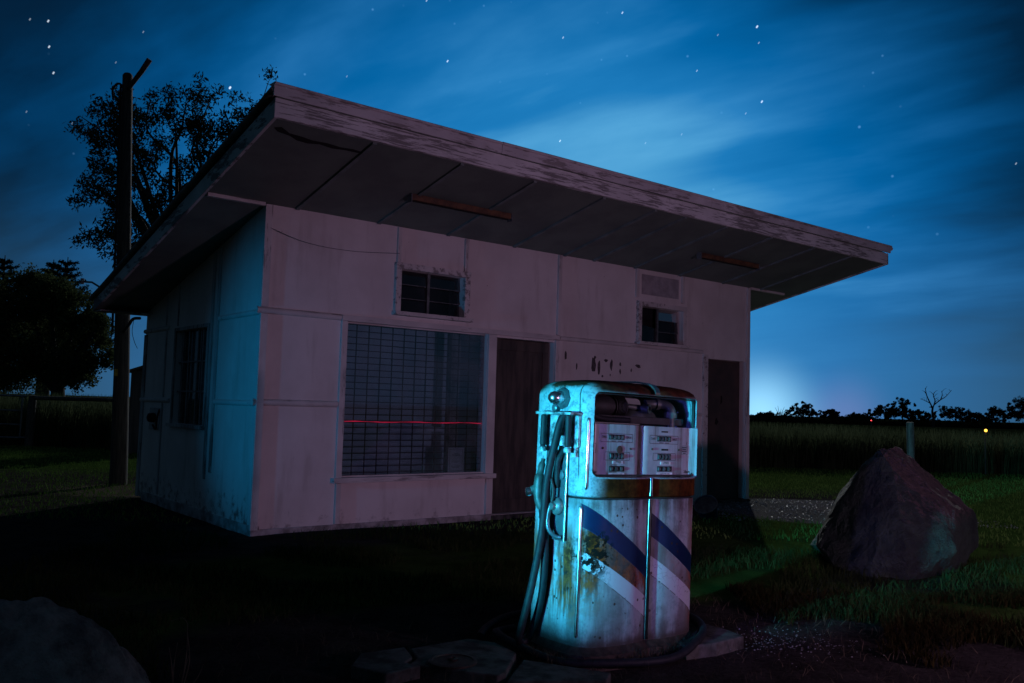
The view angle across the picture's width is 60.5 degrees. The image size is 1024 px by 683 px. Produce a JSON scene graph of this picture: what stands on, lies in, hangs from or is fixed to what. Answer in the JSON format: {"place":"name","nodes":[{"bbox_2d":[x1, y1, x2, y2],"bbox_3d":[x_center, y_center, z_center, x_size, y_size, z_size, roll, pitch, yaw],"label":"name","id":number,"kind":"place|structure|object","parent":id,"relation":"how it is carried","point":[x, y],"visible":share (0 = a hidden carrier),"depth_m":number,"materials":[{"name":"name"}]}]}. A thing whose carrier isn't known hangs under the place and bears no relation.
{"place":"outdoors","nodes":[
{"label":"outdoors","id":0,"kind":"place"},
{"bbox_2d":[0,394,1023,682],"bbox_3d":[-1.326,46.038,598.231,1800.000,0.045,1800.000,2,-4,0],"label":"ground","id":1,"kind":"structure","parent":0,"point":[22,538],"depth_m":5.96,"materials":[{"name":"green plant"}]},
{"bbox_2d":[0,255,27,391],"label":"norfolk pine","id":2,"kind":"object","parent":1,"relation":"on","point":[3,262],"visible":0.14,"depth_m":45.23,"materials":[{"name":"green plant"}]},
{"bbox_2d":[24,395,36,446],"bbox_3d":[-11.609,1.962,21.188,0.198,1.325,0.193,2,-4,0],"label":"fence post","id":3,"kind":"object","parent":1,"relation":"on","point":[30,425],"visible":0.85,"depth_m":21.12,"materials":[{"name":"grey wood"}]},
{"bbox_2d":[0,394,26,438],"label":"farm gate","id":4,"kind":"structure","parent":3,"relation":"attached to","point":[20,424],"depth_m":21.18,"materials":[{"name":"grey metal"}]},
{"bbox_2d":[34,396,129,402],"bbox_3d":[-10.075,1.400,21.190,2.861,0.102,0.109,2,-4,1],"label":"fence rail","id":5,"kind":"object","parent":3,"relation":"attached to","point":[57,398],"visible":0.6,"depth_m":21.16,"materials":[{"name":"grey wood"}]},
{"bbox_2d":[21,267,50,395],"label":"norfolk pine","id":6,"kind":"object","parent":1,"relation":"on","point":[37,391],"visible":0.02,"depth_m":46.69,"materials":[{"name":"green plant"}]},
{"bbox_2d":[17,260,61,406],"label":"norfolk pine","id":7,"kind":"object","parent":1,"relation":"on","point":[47,392],"visible":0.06,"depth_m":46.01,"materials":[{"name":"green plant"}]},
{"bbox_2d":[0,262,114,403],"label":"broadleaf tree","id":8,"kind":"object","parent":1,"relation":"on","point":[75,360],"visible":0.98,"depth_m":33.57,"materials":[{"name":"green plant"}]},
{"bbox_2d":[17,259,113,347],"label":"broadleaf tree","id":9,"kind":"object","parent":1,"relation":"on","point":[66,270],"visible":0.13,"depth_m":45.17,"materials":[{"name":"green plant"}]},
{"bbox_2d":[0,597,150,682],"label":"boulder","id":10,"kind":"object","parent":1,"relation":"on","point":[44,640],"visible":1,"depth_m":3.44,"materials":[{"name":"grey stone"}]},
{"bbox_2d":[109,58,151,484],"bbox_3d":[-5.627,-1.030,12.936,0.918,6.407,0.355,-1,-5,30],"label":"utility pole","id":11,"kind":"object","parent":1,"relation":"on","point":[118,471],"visible":0.95,"depth_m":12.92,"materials":[{"name":"brown wood"}]},
{"bbox_2d":[128,365,142,453],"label":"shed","id":12,"kind":"structure","parent":1,"relation":"on","point":[135,394],"depth_m":19.77,"materials":[{"name":"metal"}]},
{"bbox_2d":[62,65,277,268],"bbox_3d":[-11.300,-2.998,28.267,7.309,12.534,2.899,2,-4,0],"label":"gum tree","id":13,"kind":"object","parent":1,"relation":"on","point":[194,122],"visible":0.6,"depth_m":28.32,"materials":[{"name":"green plant"}]},
{"bbox_2d":[169,618,202,682],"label":"dry weed","id":14,"kind":"object","parent":1,"relation":"on","point":[172,670],"visible":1,"depth_m":3.87,"materials":[{"name":"brown plant"}]},
{"bbox_2d":[351,647,419,682],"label":"concrete slab","id":15,"kind":"structure","parent":1,"relation":"on","point":[398,661],"depth_m":4.11,"materials":[{"name":"grey concrete"}]},
{"bbox_2d":[410,639,515,682],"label":"concrete slab","id":16,"kind":"structure","parent":1,"relation":"on","point":[499,667],"depth_m":4.26,"materials":[{"name":"grey concrete"}]},
{"bbox_2d":[428,653,476,668],"bbox_3d":[-0.284,1.531,4.227,0.236,0.021,0.236,2,-4,0],"label":"fuel filler cover","id":17,"kind":"object","parent":16,"relation":"on","point":[453,661],"visible":1,"depth_m":4.21,"materials":[{"name":"metal"}]},
{"bbox_2d":[80,81,892,536],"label":"roadside shop","id":18,"kind":"structure","parent":1,"relation":"on","point":[296,277],"depth_m":9.67,"materials":[{"name":"white paint"}]},
{"bbox_2d":[165,323,209,429],"bbox_3d":[-3.499,0.407,9.994,0.435,1.150,1.170,5,-5,-38],"label":"barred window","id":19,"kind":"structure","parent":18,"relation":"in","point":[195,346],"depth_m":9.99,"materials":[{"name":"grey metal"}]},
{"bbox_2d":[344,420,480,423],"bbox_3d":[-1.047,0.877,9.528,1.760,0.024,0.010,5,-5,-38],"label":"red light strip","id":20,"kind":"object","parent":18,"relation":"attached to","point":[363,421],"visible":0.98,"depth_m":9.49,"materials":[{"name":"red plastic"}]},
{"bbox_2d":[330,321,496,483],"bbox_3d":[-1.001,0.671,9.492,2.040,1.637,0.159,5,-5,-38],"label":"shop window","id":21,"kind":"structure","parent":18,"relation":"in","point":[338,478],"depth_m":9.50,"materials":[{"name":"white paint"}]},
{"bbox_2d":[391,262,473,322],"bbox_3d":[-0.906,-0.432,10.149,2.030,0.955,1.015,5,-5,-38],"label":"louvre window","id":22,"kind":"structure","parent":18,"relation":"in","point":[420,295],"depth_m":9.66,"materials":[{"name":"paint"}]},
{"bbox_2d":[447,448,463,471],"bbox_3d":[-0.628,1.325,9.837,0.216,0.274,0.005,5,-5,-38],"label":"paper notice","id":23,"kind":"object","parent":18,"relation":"attached to","point":[455,459],"visible":1,"depth_m":9.84,"materials":[{"name":"white paper"}]},
{"bbox_2d":[407,193,512,221],"bbox_3d":[-0.512,-1.364,9.009,1.264,0.087,0.080,5,-5,-38],"label":"awning light","id":24,"kind":"object","parent":18,"relation":"attached to","point":[422,199],"visible":1,"depth_m":8.95,"materials":[{"name":"grey metal"}]},
{"bbox_2d":[492,339,548,512],"bbox_3d":[0.064,0.999,10.469,0.890,2.025,0.052,5,-5,-38],"label":"door","id":25,"kind":"structure","parent":18,"relation":"in","point":[521,366],"depth_m":10.44,"materials":[{"name":"brown wood"}]},
{"bbox_2d":[635,300,689,348],"bbox_3d":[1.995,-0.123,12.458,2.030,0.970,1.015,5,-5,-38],"label":"louvre window","id":26,"kind":"structure","parent":18,"relation":"in","point":[654,327],"depth_m":12.07,"materials":[{"name":"paint"}]},
{"bbox_2d":[707,360,738,498],"bbox_3d":[3.027,1.281,12.832,0.870,2.005,0.046,5,-5,-38],"label":"door","id":27,"kind":"structure","parent":18,"relation":"in","point":[723,376],"depth_m":12.86,"materials":[{"name":"brown wood"}]},
{"bbox_2d":[697,252,759,270],"bbox_3d":[2.898,-1.063,11.725,1.244,0.087,0.080,5,-5,-38],"label":"awning light","id":28,"kind":"object","parent":18,"relation":"attached to","point":[716,258],"visible":1,"depth_m":11.67,"materials":[{"name":"grey metal"}]},
{"bbox_2d":[507,660,610,682],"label":"concrete slab","id":29,"kind":"structure","parent":1,"relation":"on","point":[537,672],"depth_m":4.14,"materials":[{"name":"grey concrete"}]},
{"bbox_2d":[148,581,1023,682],"bbox_3d":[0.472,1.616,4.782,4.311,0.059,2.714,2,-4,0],"label":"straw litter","id":30,"kind":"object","parent":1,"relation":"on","point":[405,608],"visible":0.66,"depth_m":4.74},
{"bbox_2d":[476,609,706,667],"bbox_3d":[0.448,1.608,4.914,1.288,0.100,1.243,2,-4,0],"label":"rubber hose","id":31,"kind":"object","parent":1,"relation":"on","point":[499,633],"visible":0.82,"depth_m":4.45,"materials":[{"name":"black rubber"}]},
{"bbox_2d":[512,624,697,669],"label":"pump base","id":32,"kind":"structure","parent":1,"relation":"on","point":[666,651],"depth_m":4.46,"materials":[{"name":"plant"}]},
{"bbox_2d":[515,380,697,671],"bbox_3d":[0.519,0.940,4.781,1.074,1.456,0.589,7,-7,-38],"label":"fuel pump","id":33,"kind":"object","parent":1,"relation":"on","point":[610,574],"visible":1,"depth_m":4.52,"materials":[{"name":"metal"}]},
{"bbox_2d":[694,495,717,519],"bbox_3d":[2.370,2.021,10.618,0.330,0.329,0.284,6,-6,-44],"label":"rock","id":34,"kind":"object","parent":1,"relation":"on","point":[705,505],"visible":0.94,"depth_m":10.58,"materials":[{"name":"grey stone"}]},
{"bbox_2d":[679,620,743,659],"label":"concrete slab","id":35,"kind":"structure","parent":1,"relation":"on","point":[715,641],"depth_m":4.74,"materials":[{"name":"grey concrete"}]},
{"bbox_2d":[750,410,790,418],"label":"horizon tree","id":36,"kind":"object","parent":1,"relation":"on","point":[762,414],"visible":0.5,"depth_m":158.97,"materials":[{"name":"green plant"}]},
{"bbox_2d":[783,401,821,417],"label":"horizon tree","id":37,"kind":"object","parent":1,"relation":"on","point":[803,410],"visible":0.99,"depth_m":159.25,"materials":[{"name":"green plant"}]},
{"bbox_2d":[818,409,841,418],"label":"horizon tree","id":38,"kind":"object","parent":1,"relation":"on","point":[831,412],"visible":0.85,"depth_m":159.34,"materials":[{"name":"green plant"}]},
{"bbox_2d":[844,412,874,419],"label":"horizon tree","id":39,"kind":"object","parent":1,"relation":"on","point":[857,415],"visible":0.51,"depth_m":158.84,"materials":[{"name":"green plant"}]},
{"bbox_2d":[723,578,1023,667],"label":"long grass tufts","id":40,"kind":"object","parent":1,"relation":"on","point":[924,655],"visible":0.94,"depth_m":5.54,"materials":[{"name":"green plant"}]},
{"bbox_2d":[867,405,902,420],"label":"horizon tree","id":41,"kind":"object","parent":1,"relation":"on","point":[879,410],"visible":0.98,"depth_m":159.02,"materials":[{"name":"green plant"}]},
{"bbox_2d":[749,413,1023,429],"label":"scrub","id":42,"kind":"object","parent":1,"relation":"on","point":[867,421],"visible":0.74,"depth_m":151.06,"materials":[{"name":"green plant"}]},
{"bbox_2d":[810,446,978,579],"bbox_3d":[3.463,1.479,7.881,1.625,1.061,1.881,2,-4,0],"label":"boulder","id":43,"kind":"object","parent":1,"relation":"on","point":[898,512],"visible":0.98,"depth_m":7.32,"materials":[{"name":"stone"}]},
{"bbox_2d":[886,397,919,417],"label":"horizon tree","id":44,"kind":"object","parent":1,"relation":"on","point":[903,403],"visible":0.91,"depth_m":159.29,"materials":[{"name":"green plant"}]},
{"bbox_2d":[906,422,914,459],"bbox_3d":[6.082,1.892,13.409,0.124,1.321,0.115,2,-4,0],"label":"fence post","id":45,"kind":"object","parent":1,"relation":"on","point":[910,439],"visible":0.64,"depth_m":13.40,"materials":[{"name":"grey wood"}]},
{"bbox_2d":[903,410,936,421],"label":"horizon tree","id":46,"kind":"object","parent":1,"relation":"on","point":[919,416],"visible":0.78,"depth_m":158.95,"materials":[{"name":"green plant"}]},
{"bbox_2d":[922,388,951,427],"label":"dead tree","id":47,"kind":"object","parent":1,"relation":"on","point":[933,417],"visible":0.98,"depth_m":139.74,"materials":[{"name":"brown plant"}]},
{"bbox_2d":[933,405,973,423],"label":"horizon tree","id":48,"kind":"object","parent":1,"relation":"on","point":[959,414],"visible":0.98,"depth_m":159.02,"materials":[{"name":"green plant"}]},
{"bbox_2d":[962,412,990,424],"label":"horizon tree","id":49,"kind":"object","parent":1,"relation":"on","point":[978,416],"visible":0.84,"depth_m":158.92,"materials":[{"name":"green plant"}]},
{"bbox_2d":[984,429,986,473],"bbox_3d":[11.168,2.655,20.707,0.070,1.180,0.070,-3,-6,45],"label":"yard lamp","id":50,"kind":"object","parent":1,"relation":"on","point":[985,430],"visible":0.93,"depth_m":20.73,"materials":[{"name":"black metal"}]},
{"bbox_2d":[982,406,1012,422],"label":"horizon tree","id":51,"kind":"object","parent":1,"relation":"on","point":[993,412],"visible":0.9,"depth_m":159.09,"materials":[{"name":"green plant"}]},
{"bbox_2d":[1006,396,1023,421],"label":"horizon tree","id":52,"kind":"object","parent":1,"relation":"on","point":[1018,414],"visible":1,"depth_m":159.00,"materials":[{"name":"green plant"}]},
{"bbox_2d":[0,518,1023,682],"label":"rough grass","id":53,"kind":"structure","parent":0,"point":[151,669],"depth_m":6.38,"materials":[{"name":"green plant"}]},
{"bbox_2d":[0,391,1023,474],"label":"tall grass","id":54,"kind":"structure","parent":0,"point":[71,424],"depth_m":21.38,"materials":[{"name":"green plant"}]},
{"bbox_2d":[0,444,1023,546],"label":"lawn grass","id":55,"kind":"structure","parent":0,"point":[12,458],"depth_m":13.63,"materials":[{"name":"green plant"}]},
{"bbox_2d":[0,0,1023,422],"label":"sky","id":56,"kind":"structure","parent":0,"point":[899,124],"materials":[{"name":"blue"}]},
{"bbox_2d":[712,499,1017,666],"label":"gravel","id":57,"kind":"structure","parent":0,"point":[811,516],"depth_m":11.32,"materials":[{"name":"grey gravel"}]}
]}

